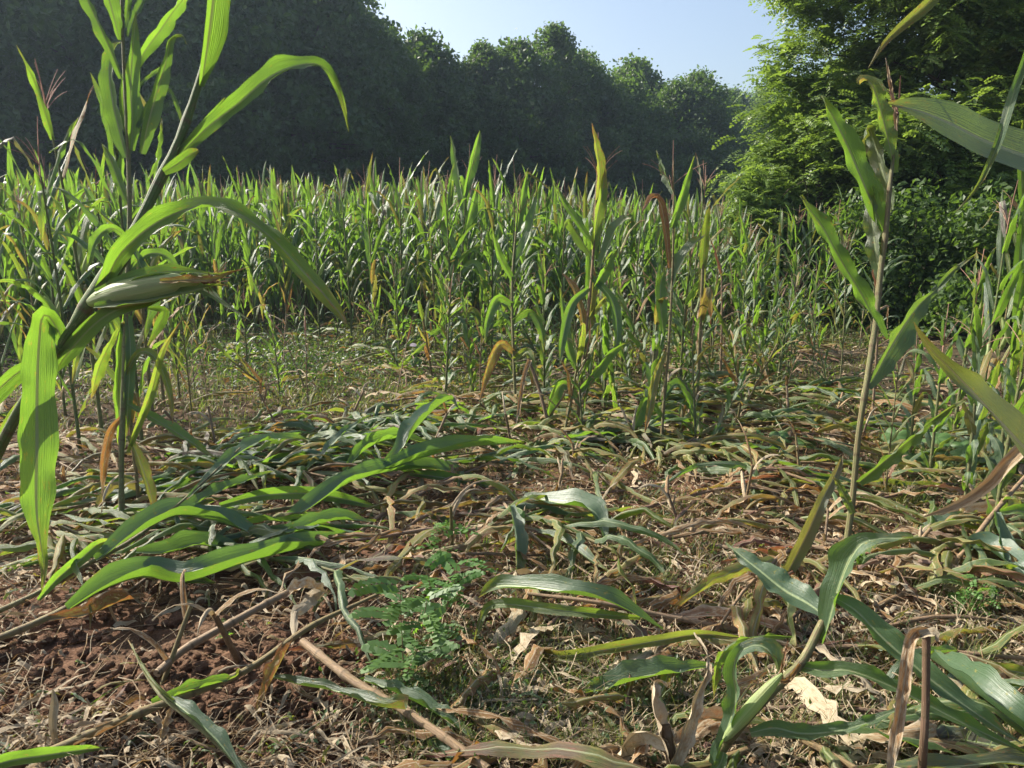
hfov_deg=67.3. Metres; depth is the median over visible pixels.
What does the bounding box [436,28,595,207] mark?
tree
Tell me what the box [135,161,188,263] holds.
corn plant
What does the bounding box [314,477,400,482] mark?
torn leaf
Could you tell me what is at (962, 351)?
corn plant
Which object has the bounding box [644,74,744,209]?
tree
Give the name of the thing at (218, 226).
corn plant
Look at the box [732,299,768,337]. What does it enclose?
corn plant
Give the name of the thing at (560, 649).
dry stalk
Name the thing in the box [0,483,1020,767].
soil crumbs
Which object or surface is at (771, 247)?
corn plant
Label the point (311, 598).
torn leaf
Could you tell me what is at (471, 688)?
torn leaf
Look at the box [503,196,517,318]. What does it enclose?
corn plant
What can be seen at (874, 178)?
corn plant
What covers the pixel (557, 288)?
corn plant
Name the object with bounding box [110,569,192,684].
corn stubble
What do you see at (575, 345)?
corn plant
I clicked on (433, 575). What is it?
torn leaf
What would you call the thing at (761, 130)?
tree
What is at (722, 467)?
fallen corn
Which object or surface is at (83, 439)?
fallen corn
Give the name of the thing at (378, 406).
fallen corn
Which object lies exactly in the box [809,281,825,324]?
corn plant
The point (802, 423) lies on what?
fallen corn
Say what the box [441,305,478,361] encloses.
corn plant
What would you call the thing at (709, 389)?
fallen corn
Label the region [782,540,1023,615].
fallen corn
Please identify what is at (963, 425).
fallen corn
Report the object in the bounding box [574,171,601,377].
corn plant
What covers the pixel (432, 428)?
fallen corn
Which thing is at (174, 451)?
fallen corn
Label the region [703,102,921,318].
sapling
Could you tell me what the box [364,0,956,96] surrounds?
sky
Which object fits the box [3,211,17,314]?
corn plant
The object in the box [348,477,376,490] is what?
torn leaf
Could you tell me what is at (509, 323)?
corn plant
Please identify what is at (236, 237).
corn plant
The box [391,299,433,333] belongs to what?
pinnate weed
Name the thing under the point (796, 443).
corn stubble
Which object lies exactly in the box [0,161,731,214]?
underwood
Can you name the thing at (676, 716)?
torn leaf
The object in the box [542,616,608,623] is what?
torn leaf
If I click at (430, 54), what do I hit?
tree
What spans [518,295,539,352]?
corn plant
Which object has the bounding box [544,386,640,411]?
fallen corn
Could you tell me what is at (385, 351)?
corn plant
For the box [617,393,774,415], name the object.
fallen corn
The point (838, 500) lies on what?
corn stubble
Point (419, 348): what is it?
corn plant
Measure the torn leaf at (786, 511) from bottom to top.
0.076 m
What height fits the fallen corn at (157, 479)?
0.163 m
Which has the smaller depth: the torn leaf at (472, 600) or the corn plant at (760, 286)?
the torn leaf at (472, 600)
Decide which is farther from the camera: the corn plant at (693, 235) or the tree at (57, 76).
the tree at (57, 76)
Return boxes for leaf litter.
[0,324,1023,767]
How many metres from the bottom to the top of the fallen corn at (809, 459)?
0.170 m
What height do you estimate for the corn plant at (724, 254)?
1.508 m
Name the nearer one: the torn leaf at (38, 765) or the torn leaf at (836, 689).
the torn leaf at (38, 765)
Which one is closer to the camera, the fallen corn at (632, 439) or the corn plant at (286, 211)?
the fallen corn at (632, 439)
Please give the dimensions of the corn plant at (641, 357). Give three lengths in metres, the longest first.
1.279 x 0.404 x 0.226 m
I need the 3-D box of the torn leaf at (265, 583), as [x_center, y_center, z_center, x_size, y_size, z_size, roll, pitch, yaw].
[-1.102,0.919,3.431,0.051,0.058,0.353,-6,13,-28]
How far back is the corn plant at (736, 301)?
8.41 m
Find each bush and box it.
[824,177,965,336]
[909,177,1021,340]
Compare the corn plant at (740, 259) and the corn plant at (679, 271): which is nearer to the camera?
the corn plant at (740, 259)
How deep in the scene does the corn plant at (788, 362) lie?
7.77 m
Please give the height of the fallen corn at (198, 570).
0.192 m
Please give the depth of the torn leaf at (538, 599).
3.17 m
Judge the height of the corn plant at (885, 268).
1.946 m
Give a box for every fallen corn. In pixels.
[0,400,8,425]
[0,411,8,422]
[0,432,322,612]
[0,448,61,470]
[0,450,259,493]
[0,478,182,536]
[0,484,99,532]
[0,503,204,573]
[0,506,254,584]
[0,531,399,640]
[0,745,109,767]
[1,472,296,517]
[5,441,125,480]
[7,593,380,767]
[12,518,139,627]
[13,463,237,532]
[53,454,248,535]
[59,426,217,469]
[77,356,154,380]
[84,417,283,463]
[85,497,348,556]
[104,329,180,340]
[124,449,315,498]
[128,640,247,767]
[133,503,408,570]
[135,326,216,338]
[135,382,294,418]
[144,430,312,475]
[153,421,285,475]
[153,576,328,676]
[155,430,343,469]
[165,322,243,333]
[176,438,369,497]
[178,525,480,606]
[179,332,317,349]
[186,524,446,674]
[188,348,290,368]
[188,448,425,489]
[195,454,409,509]
[201,341,263,353]
[208,326,303,342]
[213,439,373,481]
[216,452,472,532]
[220,414,340,444]
[247,363,367,390]
[247,390,367,426]
[247,449,425,486]
[252,429,422,458]
[253,412,373,431]
[255,326,355,340]
[258,415,404,450]
[273,638,490,767]
[279,328,364,338]
[279,456,425,528]
[280,415,454,452]
[293,322,336,332]
[297,394,524,496]
[299,412,473,451]
[305,410,432,448]
[309,358,408,377]
[311,336,405,356]
[312,351,404,378]
[317,344,394,356]
[322,411,435,445]
[323,320,416,333]
[325,322,431,336]
[325,402,459,430]
[328,334,405,354]
[335,346,487,371]
[340,391,439,421]
[342,474,616,535]
[349,683,710,767]
[351,341,423,360]
[351,525,637,607]
[352,338,453,352]
[354,475,585,572]
[355,363,452,387]
[358,455,530,530]
[362,401,475,433]
[371,380,481,403]
[371,390,502,409]
[372,399,494,416]
[378,409,484,433]
[380,405,506,434]
[382,337,487,356]
[382,416,532,473]
[382,755,524,767]
[384,317,474,326]
[390,335,471,347]
[402,391,546,416]
[408,359,541,382]
[417,737,780,767]
[423,344,484,359]
[438,444,607,484]
[448,404,574,436]
[451,375,610,407]
[453,457,739,516]
[454,395,602,434]
[455,359,556,376]
[459,362,592,400]
[459,494,679,553]
[462,333,559,347]
[463,380,635,413]
[463,412,646,455]
[465,336,578,349]
[465,390,591,440]
[465,502,696,625]
[466,413,660,467]
[472,573,803,693]
[477,393,631,420]
[487,408,615,434]
[490,328,548,335]
[494,350,597,369]
[494,415,686,459]
[495,488,615,576]
[500,344,637,362]
[503,420,668,458]
[505,527,698,653]
[512,433,670,517]
[532,414,687,456]
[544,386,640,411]
[548,321,610,330]
[549,411,684,460]
[551,359,649,374]
[566,429,747,483]
[567,401,754,427]
[572,384,645,404]
[587,433,782,472]
[595,371,746,419]
[595,505,825,562]
[596,322,652,336]
[606,415,729,454]
[610,336,672,348]
[613,475,879,523]
[616,411,739,442]
[616,632,722,765]
[617,351,675,368]
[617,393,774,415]
[621,384,773,409]
[626,413,767,474]
[631,382,714,407]
[636,345,710,358]
[638,364,765,385]
[641,337,722,351]
[649,432,801,485]
[652,459,911,505]
[653,494,905,547]
[654,535,819,683]
[661,336,709,353]
[664,357,779,379]
[664,438,796,495]
[668,365,804,384]
[670,565,880,710]
[671,338,772,351]
[677,384,799,420]
[690,375,818,389]
[690,403,914,436]
[691,323,747,332]
[692,459,848,509]
[695,374,773,399]
[698,535,1023,618]
[699,382,849,407]
[703,379,869,407]
[704,343,803,372]
[704,387,858,411]
[708,461,946,536]
[712,326,812,336]
[712,498,956,572]
[714,333,773,343]
[715,383,856,414]
[716,363,813,380]
[718,379,852,401]
[720,321,809,333]
[724,410,874,431]
[725,416,926,450]
[731,345,840,370]
[733,407,876,424]
[738,705,961,767]
[740,402,870,442]
[750,424,918,455]
[750,427,961,486]
[752,345,880,359]
[754,345,855,360]
[758,317,830,326]
[758,325,830,335]
[761,376,882,400]
[761,445,1017,482]
[769,376,868,393]
[777,471,957,492]
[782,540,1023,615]
[787,339,856,355]
[796,625,1023,679]
[798,474,1007,523]
[811,521,1023,620]
[813,381,947,408]
[814,460,1022,500]
[816,386,960,417]
[818,329,918,343]
[819,525,1023,561]
[821,381,910,411]
[826,629,1023,705]
[829,446,961,502]
[841,336,955,353]
[843,367,947,385]
[846,405,969,436]
[851,331,966,338]
[855,376,958,403]
[856,522,1023,620]
[864,710,1023,767]
[866,412,1000,440]
[875,497,1023,552]
[876,379,1017,398]
[881,684,1023,735]
[885,649,1023,767]
[888,544,1016,581]
[900,452,1023,497]
[908,475,1023,587]
[909,410,992,429]
[913,413,1001,440]
[916,507,1023,549]
[923,420,1004,448]
[928,454,1023,473]
[940,516,1023,535]
[942,432,1021,476]
[942,491,1023,503]
[977,433,1010,477]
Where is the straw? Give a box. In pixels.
[0,325,1023,767]
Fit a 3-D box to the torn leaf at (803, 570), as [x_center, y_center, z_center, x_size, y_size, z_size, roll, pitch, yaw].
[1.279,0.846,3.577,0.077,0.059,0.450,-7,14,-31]
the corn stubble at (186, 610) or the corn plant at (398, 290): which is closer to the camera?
the corn stubble at (186, 610)
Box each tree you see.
[0,0,62,173]
[0,0,92,184]
[0,0,133,178]
[0,0,141,182]
[0,0,283,195]
[0,1,164,181]
[20,0,222,182]
[56,0,304,196]
[99,0,288,195]
[135,0,381,199]
[165,0,398,201]
[263,0,429,199]
[264,1,377,196]
[314,0,425,198]
[346,26,459,193]
[363,0,429,127]
[392,23,509,193]
[412,58,545,200]
[432,37,536,192]
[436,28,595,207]
[511,20,623,202]
[530,51,677,207]
[577,46,615,78]
[583,75,693,208]
[593,73,706,208]
[606,48,669,97]
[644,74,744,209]
[649,64,758,206]
[691,123,750,201]
[705,82,755,146]
[711,0,1023,291]
[723,83,757,112]
[738,114,784,170]
[742,81,789,109]
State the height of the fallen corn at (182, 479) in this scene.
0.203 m
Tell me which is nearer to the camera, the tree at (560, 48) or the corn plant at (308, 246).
the corn plant at (308, 246)
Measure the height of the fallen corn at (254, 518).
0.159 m
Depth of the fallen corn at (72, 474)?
4.75 m
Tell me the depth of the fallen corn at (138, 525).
3.65 m
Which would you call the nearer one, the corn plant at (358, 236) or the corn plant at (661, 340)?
the corn plant at (661, 340)
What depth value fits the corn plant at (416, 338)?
9.62 m
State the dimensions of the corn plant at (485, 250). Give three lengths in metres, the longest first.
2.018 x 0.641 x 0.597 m
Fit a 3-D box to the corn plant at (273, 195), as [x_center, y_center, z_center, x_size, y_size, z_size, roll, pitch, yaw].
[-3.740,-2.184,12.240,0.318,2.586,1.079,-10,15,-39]
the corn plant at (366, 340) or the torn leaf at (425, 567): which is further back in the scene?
the corn plant at (366, 340)
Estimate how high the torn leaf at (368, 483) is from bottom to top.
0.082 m
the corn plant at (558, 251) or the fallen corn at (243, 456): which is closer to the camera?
the fallen corn at (243, 456)
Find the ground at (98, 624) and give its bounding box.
[0,262,1023,767]
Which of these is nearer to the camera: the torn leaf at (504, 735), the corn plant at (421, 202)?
the torn leaf at (504, 735)
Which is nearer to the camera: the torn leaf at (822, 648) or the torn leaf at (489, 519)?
the torn leaf at (822, 648)
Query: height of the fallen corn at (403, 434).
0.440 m
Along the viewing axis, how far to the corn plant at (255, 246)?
12.13 m
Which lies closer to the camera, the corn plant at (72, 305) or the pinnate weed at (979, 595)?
the pinnate weed at (979, 595)
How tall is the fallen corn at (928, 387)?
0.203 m
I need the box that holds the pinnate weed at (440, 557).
[400,551,494,639]
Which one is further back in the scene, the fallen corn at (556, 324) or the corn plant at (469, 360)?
the fallen corn at (556, 324)
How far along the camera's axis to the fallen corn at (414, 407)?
6.62 m
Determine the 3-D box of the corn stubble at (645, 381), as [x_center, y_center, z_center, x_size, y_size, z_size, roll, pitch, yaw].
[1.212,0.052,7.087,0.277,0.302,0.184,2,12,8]
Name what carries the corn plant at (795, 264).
on the ground at (98, 624)
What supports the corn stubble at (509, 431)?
on the ground at (98, 624)
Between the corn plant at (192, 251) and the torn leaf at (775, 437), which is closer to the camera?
the torn leaf at (775, 437)
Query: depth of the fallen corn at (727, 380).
7.25 m
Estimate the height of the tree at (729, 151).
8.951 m
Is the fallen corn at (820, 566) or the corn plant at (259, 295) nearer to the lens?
the fallen corn at (820, 566)
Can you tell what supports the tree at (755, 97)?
on the ground at (98, 624)
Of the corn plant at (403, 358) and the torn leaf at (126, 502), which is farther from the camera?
the corn plant at (403, 358)
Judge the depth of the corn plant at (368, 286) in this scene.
12.26 m
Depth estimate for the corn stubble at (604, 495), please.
4.11 m
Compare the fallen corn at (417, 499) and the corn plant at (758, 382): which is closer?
the fallen corn at (417, 499)
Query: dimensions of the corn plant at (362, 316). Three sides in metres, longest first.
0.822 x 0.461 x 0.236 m
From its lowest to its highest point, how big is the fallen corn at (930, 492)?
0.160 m
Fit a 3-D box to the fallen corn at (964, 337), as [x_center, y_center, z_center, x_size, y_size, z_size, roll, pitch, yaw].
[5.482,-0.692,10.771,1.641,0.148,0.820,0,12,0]
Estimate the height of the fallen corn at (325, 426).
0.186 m
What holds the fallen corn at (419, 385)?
on the ground at (98, 624)
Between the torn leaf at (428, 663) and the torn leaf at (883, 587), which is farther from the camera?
the torn leaf at (883, 587)
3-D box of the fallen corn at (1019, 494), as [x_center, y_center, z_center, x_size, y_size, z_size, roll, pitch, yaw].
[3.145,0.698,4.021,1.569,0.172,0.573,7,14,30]
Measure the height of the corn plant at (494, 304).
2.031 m
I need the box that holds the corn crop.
[0,149,900,344]
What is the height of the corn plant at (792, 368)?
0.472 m
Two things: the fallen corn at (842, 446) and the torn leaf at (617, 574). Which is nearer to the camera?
the torn leaf at (617, 574)
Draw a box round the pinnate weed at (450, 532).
[416,519,478,551]
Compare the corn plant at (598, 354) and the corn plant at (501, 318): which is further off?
the corn plant at (501, 318)
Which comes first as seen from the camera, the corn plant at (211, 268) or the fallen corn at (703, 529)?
the fallen corn at (703, 529)
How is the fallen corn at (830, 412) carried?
on the ground at (98, 624)
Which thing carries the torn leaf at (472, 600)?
on the ground at (98, 624)
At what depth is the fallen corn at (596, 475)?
4.88 m
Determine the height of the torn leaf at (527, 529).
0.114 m
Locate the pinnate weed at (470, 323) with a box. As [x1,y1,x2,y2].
[463,314,508,348]
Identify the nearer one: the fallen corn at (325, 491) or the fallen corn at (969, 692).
the fallen corn at (969, 692)
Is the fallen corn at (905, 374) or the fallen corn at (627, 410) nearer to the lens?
the fallen corn at (627, 410)
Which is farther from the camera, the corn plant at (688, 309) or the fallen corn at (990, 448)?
the corn plant at (688, 309)
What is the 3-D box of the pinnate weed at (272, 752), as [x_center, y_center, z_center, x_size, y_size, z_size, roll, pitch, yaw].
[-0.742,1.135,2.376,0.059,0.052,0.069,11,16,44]
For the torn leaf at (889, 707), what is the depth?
2.40 m
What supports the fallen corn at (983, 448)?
on the straw
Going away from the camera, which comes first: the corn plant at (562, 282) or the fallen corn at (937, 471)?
the fallen corn at (937, 471)
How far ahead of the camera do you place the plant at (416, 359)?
8.31 m
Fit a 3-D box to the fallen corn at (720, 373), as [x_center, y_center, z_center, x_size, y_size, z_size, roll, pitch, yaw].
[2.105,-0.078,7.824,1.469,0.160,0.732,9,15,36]
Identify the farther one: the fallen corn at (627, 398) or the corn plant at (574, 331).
the corn plant at (574, 331)
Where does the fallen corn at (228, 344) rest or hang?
on the ground at (98, 624)
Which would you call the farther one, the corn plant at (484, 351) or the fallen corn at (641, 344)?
the fallen corn at (641, 344)
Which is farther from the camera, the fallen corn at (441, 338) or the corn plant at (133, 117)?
the fallen corn at (441, 338)
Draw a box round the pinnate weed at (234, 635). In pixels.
[215,615,245,639]
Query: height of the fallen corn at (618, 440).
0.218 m
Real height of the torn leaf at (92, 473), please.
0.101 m
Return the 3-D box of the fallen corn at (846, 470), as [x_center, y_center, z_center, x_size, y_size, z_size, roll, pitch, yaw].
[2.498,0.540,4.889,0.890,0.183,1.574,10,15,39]
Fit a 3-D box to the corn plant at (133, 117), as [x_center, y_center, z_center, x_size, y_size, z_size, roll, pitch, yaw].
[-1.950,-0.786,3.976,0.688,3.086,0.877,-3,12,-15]
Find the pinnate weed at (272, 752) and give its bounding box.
[261,743,280,753]
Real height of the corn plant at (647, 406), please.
2.245 m
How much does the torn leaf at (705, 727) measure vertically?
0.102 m
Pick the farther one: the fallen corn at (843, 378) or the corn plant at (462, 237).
the corn plant at (462, 237)
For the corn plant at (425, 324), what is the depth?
7.80 m
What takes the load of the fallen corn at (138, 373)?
on the ground at (98, 624)
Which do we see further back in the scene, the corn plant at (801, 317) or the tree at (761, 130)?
the tree at (761, 130)
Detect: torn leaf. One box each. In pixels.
[0,485,19,488]
[0,552,93,568]
[13,564,27,583]
[26,759,55,767]
[61,438,80,460]
[71,472,111,485]
[74,500,149,529]
[80,498,127,517]
[143,430,154,436]
[146,409,181,428]
[174,470,198,480]
[217,512,285,530]
[222,377,230,384]
[238,500,264,530]
[255,579,272,597]
[267,562,362,582]
[289,630,415,650]
[290,589,324,644]
[301,539,382,554]
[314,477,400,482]
[330,574,412,587]
[336,549,351,569]
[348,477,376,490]
[354,548,435,573]
[358,497,380,502]
[362,478,378,500]
[364,542,406,571]
[365,390,412,399]
[365,470,426,483]
[378,510,455,522]
[378,688,423,715]
[380,498,445,518]
[391,583,482,608]
[401,562,510,594]
[406,558,463,570]
[408,564,444,595]
[411,534,443,575]
[418,469,424,485]
[422,626,497,670]
[430,666,502,738]
[439,512,511,521]
[442,383,466,390]
[451,629,500,673]
[454,535,552,557]
[455,470,465,492]
[457,448,499,460]
[463,572,528,582]
[465,524,562,543]
[469,513,510,534]
[473,726,569,767]
[474,624,556,662]
[477,427,482,434]
[489,532,547,569]
[491,595,529,642]
[503,608,529,630]
[505,621,573,663]
[508,644,556,704]
[510,574,531,612]
[511,463,519,477]
[513,566,578,574]
[529,692,644,725]
[530,589,542,619]
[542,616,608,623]
[547,617,591,665]
[559,676,651,699]
[592,544,657,569]
[593,648,673,676]
[602,478,607,493]
[602,594,662,609]
[603,569,645,595]
[607,608,647,636]
[619,650,634,724]
[631,457,637,484]
[639,579,714,601]
[642,588,685,621]
[646,649,673,658]
[647,623,665,681]
[649,456,677,470]
[651,673,672,719]
[654,421,726,431]
[664,463,688,479]
[668,707,788,738]
[670,459,691,481]
[674,495,701,526]
[676,717,751,746]
[677,635,799,655]
[692,445,745,457]
[713,498,749,517]
[727,598,782,621]
[732,426,756,440]
[736,660,791,708]
[737,639,780,667]
[743,593,752,620]
[748,489,761,504]
[750,547,818,579]
[757,651,807,674]
[763,606,833,679]
[767,669,858,745]
[768,454,801,465]
[769,659,835,685]
[770,435,786,448]
[772,618,833,643]
[773,508,795,524]
[778,489,787,510]
[787,426,800,436]
[794,681,888,701]
[814,579,909,630]
[815,644,888,707]
[823,436,850,459]
[825,513,843,541]
[842,717,942,747]
[848,579,907,592]
[850,583,904,595]
[857,580,924,606]
[867,597,893,659]
[868,399,931,418]
[881,378,896,381]
[881,551,927,580]
[887,700,897,760]
[895,474,926,477]
[910,567,953,576]
[913,671,978,698]
[974,574,988,614]
[980,598,1023,608]
[999,673,1023,678]
[1018,458,1023,480]
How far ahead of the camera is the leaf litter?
2.83 m
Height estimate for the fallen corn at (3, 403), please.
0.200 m
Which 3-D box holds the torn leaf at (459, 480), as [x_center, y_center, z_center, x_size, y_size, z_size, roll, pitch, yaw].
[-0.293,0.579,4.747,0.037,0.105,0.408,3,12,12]
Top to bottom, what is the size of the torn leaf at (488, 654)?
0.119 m
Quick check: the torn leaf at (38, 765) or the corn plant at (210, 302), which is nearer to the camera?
the torn leaf at (38, 765)
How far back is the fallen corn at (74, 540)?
3.63 m
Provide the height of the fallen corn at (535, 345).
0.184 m
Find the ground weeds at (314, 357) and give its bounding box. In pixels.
[0,301,1019,767]
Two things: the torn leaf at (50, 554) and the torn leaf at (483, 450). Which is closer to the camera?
the torn leaf at (50, 554)
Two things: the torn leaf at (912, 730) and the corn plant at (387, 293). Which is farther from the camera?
the corn plant at (387, 293)
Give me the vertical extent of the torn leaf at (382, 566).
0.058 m
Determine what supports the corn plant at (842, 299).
on the ground at (98, 624)
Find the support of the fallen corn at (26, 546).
on the ground at (98, 624)
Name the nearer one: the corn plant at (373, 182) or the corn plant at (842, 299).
the corn plant at (842, 299)
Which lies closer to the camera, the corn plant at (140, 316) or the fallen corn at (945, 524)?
the fallen corn at (945, 524)
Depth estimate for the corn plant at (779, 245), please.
10.94 m
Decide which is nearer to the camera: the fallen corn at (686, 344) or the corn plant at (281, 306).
the fallen corn at (686, 344)
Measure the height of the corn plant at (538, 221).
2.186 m
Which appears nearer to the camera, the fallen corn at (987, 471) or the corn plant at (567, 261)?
the fallen corn at (987, 471)
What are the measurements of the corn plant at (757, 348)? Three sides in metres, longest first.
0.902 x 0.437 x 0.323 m
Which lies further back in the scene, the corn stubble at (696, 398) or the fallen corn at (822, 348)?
the fallen corn at (822, 348)
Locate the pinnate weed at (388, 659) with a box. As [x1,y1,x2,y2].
[347,576,463,704]
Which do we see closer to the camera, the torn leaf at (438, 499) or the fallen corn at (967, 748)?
the fallen corn at (967, 748)
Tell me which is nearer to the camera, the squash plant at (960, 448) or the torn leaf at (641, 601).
the torn leaf at (641, 601)
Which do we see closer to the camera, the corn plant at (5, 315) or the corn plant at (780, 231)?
the corn plant at (5, 315)
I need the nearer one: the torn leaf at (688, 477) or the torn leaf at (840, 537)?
the torn leaf at (840, 537)
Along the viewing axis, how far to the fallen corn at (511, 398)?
6.53 m
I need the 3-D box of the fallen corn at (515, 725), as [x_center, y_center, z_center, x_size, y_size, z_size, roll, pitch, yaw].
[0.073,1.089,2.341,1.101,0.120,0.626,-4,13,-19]
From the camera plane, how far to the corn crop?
12.98 m
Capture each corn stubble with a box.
[55,459,87,498]
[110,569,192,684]
[152,588,277,664]
[163,410,192,435]
[186,406,215,442]
[251,376,282,422]
[337,381,373,411]
[431,394,454,437]
[431,433,446,481]
[449,480,497,551]
[474,393,492,409]
[502,392,531,445]
[532,457,563,491]
[548,428,595,473]
[562,481,621,511]
[607,400,646,449]
[630,379,647,395]
[638,475,679,525]
[680,390,703,428]
[730,400,745,432]
[737,419,782,509]
[776,415,799,464]
[780,375,788,407]
[815,491,878,554]
[824,392,860,412]
[852,407,883,445]
[907,523,932,555]
[948,475,973,490]
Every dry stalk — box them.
[127,550,207,592]
[465,497,508,527]
[480,634,592,648]
[487,648,571,667]
[584,644,820,685]
[758,704,951,725]
[768,718,968,730]
[808,364,845,374]
[861,614,1019,636]
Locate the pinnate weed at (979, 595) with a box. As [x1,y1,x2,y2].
[944,574,1001,618]
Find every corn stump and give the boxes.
[48,689,58,744]
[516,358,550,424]
[887,626,939,767]
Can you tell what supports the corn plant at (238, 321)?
on the ground at (98, 624)
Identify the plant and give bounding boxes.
[0,0,348,591]
[0,116,112,448]
[0,168,66,338]
[0,206,24,399]
[0,215,30,362]
[0,225,10,315]
[0,285,8,352]
[1,141,31,333]
[1,153,73,415]
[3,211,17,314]
[16,45,116,437]
[23,201,42,309]
[27,210,70,313]
[30,183,70,322]
[37,130,162,371]
[48,73,195,440]
[56,172,80,314]
[61,204,192,425]
[64,209,84,303]
[71,0,213,525]
[78,154,126,315]
[78,210,105,312]
[95,184,117,254]
[100,187,138,328]
[101,321,142,511]
[105,174,150,331]
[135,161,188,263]
[137,259,165,405]
[142,341,199,379]
[148,180,197,321]
[152,227,190,401]
[161,265,220,417]
[165,313,186,361]
[171,231,200,345]
[172,181,200,323]
[173,293,214,372]
[178,350,220,400]
[182,335,203,391]
[187,294,227,342]
[189,163,220,322]
[189,310,212,371]
[195,208,209,324]
[195,344,217,393]
[198,209,238,320]
[198,251,219,323]
[200,167,226,339]
[203,176,257,314]
[208,331,275,395]
[216,255,240,333]
[216,302,231,336]
[220,214,246,312]
[223,157,275,340]
[227,282,265,366]
[228,285,241,364]
[233,218,270,323]
[237,206,267,310]
[241,226,273,321]
[247,227,265,324]
[248,279,282,355]
[249,183,300,314]
[259,165,284,324]
[262,186,298,318]
[262,254,275,325]
[262,312,290,398]
[263,168,302,331]
[266,313,318,397]
[276,313,300,371]
[279,184,306,324]
[279,288,283,325]
[286,300,304,352]
[289,172,350,341]
[290,287,304,329]
[295,307,315,404]
[297,184,342,322]
[297,301,313,340]
[300,202,316,322]
[311,165,375,345]
[324,177,354,320]
[324,269,355,348]
[325,178,358,323]
[335,277,369,334]
[344,302,373,334]
[349,181,366,322]
[351,153,390,346]
[353,204,389,325]
[353,299,405,371]
[356,212,379,322]
[356,301,383,353]
[358,294,385,337]
[360,157,388,323]
[365,247,397,328]
[366,198,406,314]
[368,150,429,352]
[379,254,415,361]
[389,316,413,395]
[391,257,404,338]
[392,298,471,374]
[398,197,419,323]
[399,200,436,322]
[400,157,461,357]
[401,312,460,347]
[404,190,435,320]
[408,168,434,328]
[410,318,527,379]
[414,165,482,359]
[416,298,432,376]
[422,267,472,391]
[423,291,458,368]
[426,161,462,310]
[426,257,454,335]
[428,131,484,357]
[429,275,459,367]
[432,175,467,326]
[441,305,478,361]
[447,170,480,326]
[448,270,472,351]
[449,180,484,321]
[452,340,486,372]
[456,292,480,403]
[459,149,517,350]
[462,320,496,395]
[472,291,517,359]
[474,158,556,335]
[475,188,501,302]
[476,209,509,341]
[476,302,486,373]
[478,275,488,314]
[479,168,544,414]
[483,225,496,299]
[484,251,500,332]
[485,305,527,369]
[490,267,533,383]
[491,273,540,362]
[494,217,510,294]
[495,178,537,296]
[501,222,543,343]
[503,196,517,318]
[510,221,539,308]
[513,260,534,336]
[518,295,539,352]
[519,275,559,341]
[525,319,593,436]
[526,249,559,387]
[528,167,593,364]
[530,189,545,305]
[530,226,559,318]
[547,124,631,422]
[548,239,574,320]
[548,264,566,317]
[549,209,569,328]
[553,212,573,301]
[554,323,600,445]
[555,319,598,447]
[559,270,586,339]
[564,263,598,322]
[564,340,613,390]
[566,212,595,300]
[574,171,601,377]
[580,182,623,304]
[588,286,617,410]
[591,179,651,376]
[592,290,601,384]
[598,252,622,410]
[603,174,661,356]
[606,265,636,376]
[609,231,630,287]
[610,318,632,371]
[612,306,632,384]
[613,286,663,408]
[624,140,705,449]
[626,254,652,343]
[629,213,650,312]
[630,323,651,376]
[631,267,654,324]
[636,182,653,305]
[638,245,685,415]
[642,279,668,387]
[650,225,665,322]
[660,206,712,410]
[663,227,675,310]
[665,228,712,375]
[666,237,740,324]
[666,252,687,295]
[666,267,695,359]
[667,264,684,323]
[667,288,718,383]
[668,295,677,339]
[670,313,725,455]
[672,271,731,400]
[676,369,702,429]
[678,153,740,336]
[682,258,726,356]
[685,290,697,322]
[686,191,751,358]
[686,196,729,321]
[697,362,754,460]
[705,60,1023,767]
[707,237,736,314]
[709,236,745,379]
[710,230,739,316]
[710,305,751,413]
[722,214,772,350]
[722,263,750,363]
[722,335,745,397]
[724,237,788,328]
[726,306,741,362]
[728,229,760,322]
[729,213,756,311]
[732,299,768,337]
[733,234,781,336]
[742,315,797,411]
[744,257,763,359]
[746,331,793,404]
[747,272,788,383]
[747,326,773,368]
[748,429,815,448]
[753,251,773,319]
[757,236,777,329]
[759,227,775,315]
[764,274,814,374]
[765,297,803,384]
[767,283,805,383]
[768,205,783,304]
[769,204,822,311]
[770,233,781,328]
[770,261,814,363]
[771,273,784,327]
[775,250,844,331]
[777,353,802,387]
[779,298,806,374]
[782,248,808,344]
[782,285,847,340]
[784,272,816,359]
[787,274,832,331]
[787,310,818,372]
[795,204,836,309]
[797,296,838,383]
[803,243,828,307]
[804,258,821,375]
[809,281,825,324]
[811,239,837,326]
[820,227,866,377]
[820,228,864,346]
[826,194,850,329]
[839,220,867,321]
[846,210,913,348]
[849,302,872,359]
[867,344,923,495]
[868,259,888,415]
[869,0,1023,516]
[881,427,968,475]
[889,322,937,453]
[906,303,970,477]
[940,248,1000,436]
[944,303,1010,494]
[955,181,1023,453]
[959,211,1021,418]
[975,306,1023,529]
[977,190,1023,447]
[1000,122,1023,446]
[1005,350,1023,488]
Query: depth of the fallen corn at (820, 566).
3.44 m
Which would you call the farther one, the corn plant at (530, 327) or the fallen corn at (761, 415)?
the corn plant at (530, 327)
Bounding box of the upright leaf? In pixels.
[784,456,842,574]
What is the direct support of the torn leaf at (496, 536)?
on the fallen corn at (477, 539)
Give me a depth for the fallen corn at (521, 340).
9.92 m
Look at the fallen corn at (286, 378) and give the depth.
7.66 m
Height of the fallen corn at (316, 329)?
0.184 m
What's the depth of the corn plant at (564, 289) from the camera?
12.79 m
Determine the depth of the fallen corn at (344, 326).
11.44 m

